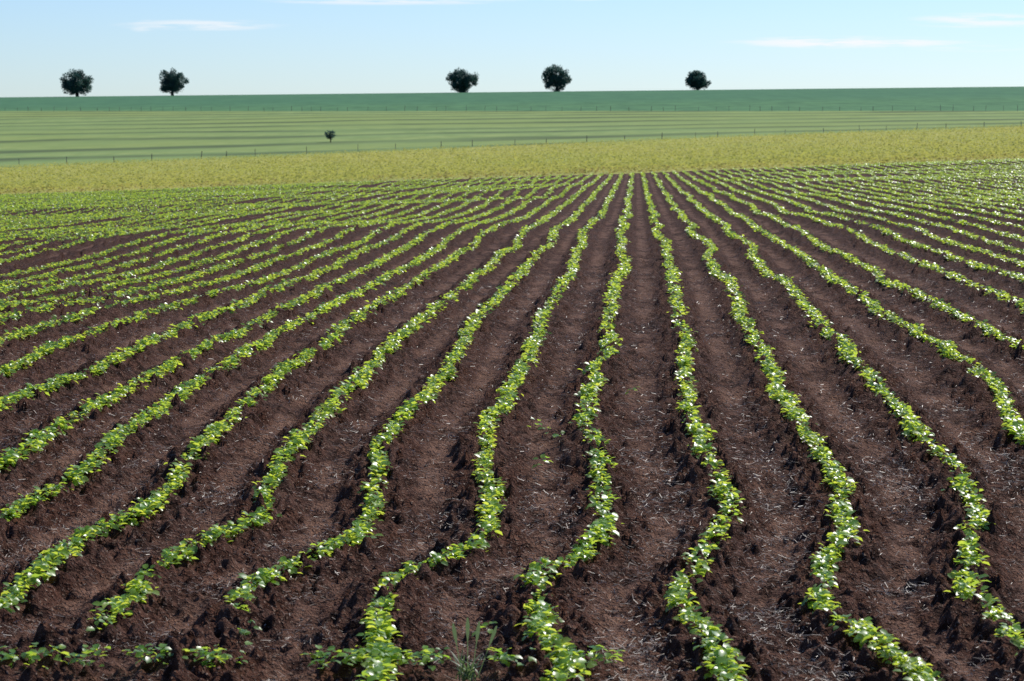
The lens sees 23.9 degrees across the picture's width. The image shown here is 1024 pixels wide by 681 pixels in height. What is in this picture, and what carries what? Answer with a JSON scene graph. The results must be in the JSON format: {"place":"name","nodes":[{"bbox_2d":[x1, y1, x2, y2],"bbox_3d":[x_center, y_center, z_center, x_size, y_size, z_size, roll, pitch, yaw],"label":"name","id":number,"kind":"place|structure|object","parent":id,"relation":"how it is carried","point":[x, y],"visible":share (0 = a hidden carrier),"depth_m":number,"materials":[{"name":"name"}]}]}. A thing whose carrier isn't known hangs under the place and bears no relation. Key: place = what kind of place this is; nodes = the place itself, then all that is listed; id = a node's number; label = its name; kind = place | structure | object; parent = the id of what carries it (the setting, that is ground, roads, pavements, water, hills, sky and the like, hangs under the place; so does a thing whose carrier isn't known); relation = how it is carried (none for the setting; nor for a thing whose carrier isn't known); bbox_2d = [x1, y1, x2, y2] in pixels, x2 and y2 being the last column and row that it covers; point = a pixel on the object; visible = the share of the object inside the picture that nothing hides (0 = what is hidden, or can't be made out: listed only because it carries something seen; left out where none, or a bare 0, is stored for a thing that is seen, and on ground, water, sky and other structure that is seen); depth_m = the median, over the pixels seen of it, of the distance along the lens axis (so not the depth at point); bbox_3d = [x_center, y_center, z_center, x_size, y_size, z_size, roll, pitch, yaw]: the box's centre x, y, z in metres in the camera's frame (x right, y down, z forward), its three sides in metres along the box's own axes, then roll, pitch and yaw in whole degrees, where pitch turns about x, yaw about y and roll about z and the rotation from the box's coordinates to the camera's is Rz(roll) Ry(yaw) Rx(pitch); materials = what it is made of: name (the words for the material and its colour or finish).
{"place":"outdoors","nodes":[
{"label":"outdoors","id":0,"kind":"place"},
{"bbox_2d":[0,87,1023,680],"bbox_3d":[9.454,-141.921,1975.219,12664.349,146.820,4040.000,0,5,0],"label":"ground","id":1,"kind":"structure","parent":0,"point":[42,131],"depth_m":23.45,"materials":[{"name":"soil"}]},
{"bbox_2d":[59,68,93,96],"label":"tree","id":2,"kind":"object","parent":1,"relation":"on","point":[76,83],"visible":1,"depth_m":1086.49,"materials":[{"name":"green plant"}]},
{"bbox_2d":[158,67,189,95],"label":"tree","id":3,"kind":"object","parent":1,"relation":"on","point":[173,82],"visible":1,"depth_m":1086.20,"materials":[{"name":"green plant"}]},
{"bbox_2d":[325,130,335,141],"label":"tree","id":4,"kind":"object","parent":1,"relation":"on","point":[329,135],"visible":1,"depth_m":497.89,"materials":[{"name":"green plant"}]},
{"bbox_2d":[446,67,478,92],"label":"tree","id":5,"kind":"object","parent":1,"relation":"on","point":[460,79],"visible":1,"depth_m":1085.67,"materials":[{"name":"green plant"}]},
{"bbox_2d":[448,618,496,680],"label":"grass weed","id":6,"kind":"object","parent":1,"relation":"on","point":[468,674],"depth_m":12.55,"materials":[{"name":"green plant"}]},
{"bbox_2d":[21,121,997,163],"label":"wire fence","id":7,"kind":"object","parent":1,"relation":"on","point":[472,143],"visible":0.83,"depth_m":438.15,"materials":[{"name":"grey metal"}]},
{"bbox_2d":[0,268,1023,680],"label":"straw residue","id":8,"kind":"object","parent":1,"relation":"on","point":[756,476],"visible":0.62,"depth_m":18.54},
{"bbox_2d":[0,158,1023,680],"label":"soybean crop rows","id":9,"kind":"object","parent":1,"relation":"on","point":[382,654],"visible":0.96,"depth_m":27.61,"materials":[{"name":"green plant"}]},
{"bbox_2d":[41,105,1017,110],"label":"wire fence","id":10,"kind":"object","parent":1,"relation":"on","point":[610,108],"visible":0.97,"depth_m":757.40,"materials":[{"name":"grey metal"}]},
{"bbox_2d":[541,64,571,90],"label":"tree","id":11,"kind":"object","parent":1,"relation":"on","point":[558,78],"visible":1,"depth_m":1086.09,"materials":[{"name":"green plant"}]},
{"bbox_2d":[685,70,710,89],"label":"tree","id":12,"kind":"object","parent":1,"relation":"on","point":[696,79],"visible":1,"depth_m":1086.43,"materials":[{"name":"green plant"}]},
{"bbox_2d":[0,124,1023,193],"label":"ripening crop field","id":13,"kind":"structure","parent":0,"point":[751,162],"depth_m":287.52,"materials":[{"name":"yellow plant"}]},
{"bbox_2d":[0,0,1023,96],"label":"sky","id":14,"kind":"structure","parent":0,"point":[223,47],"materials":[{"name":"blue"}]}
]}

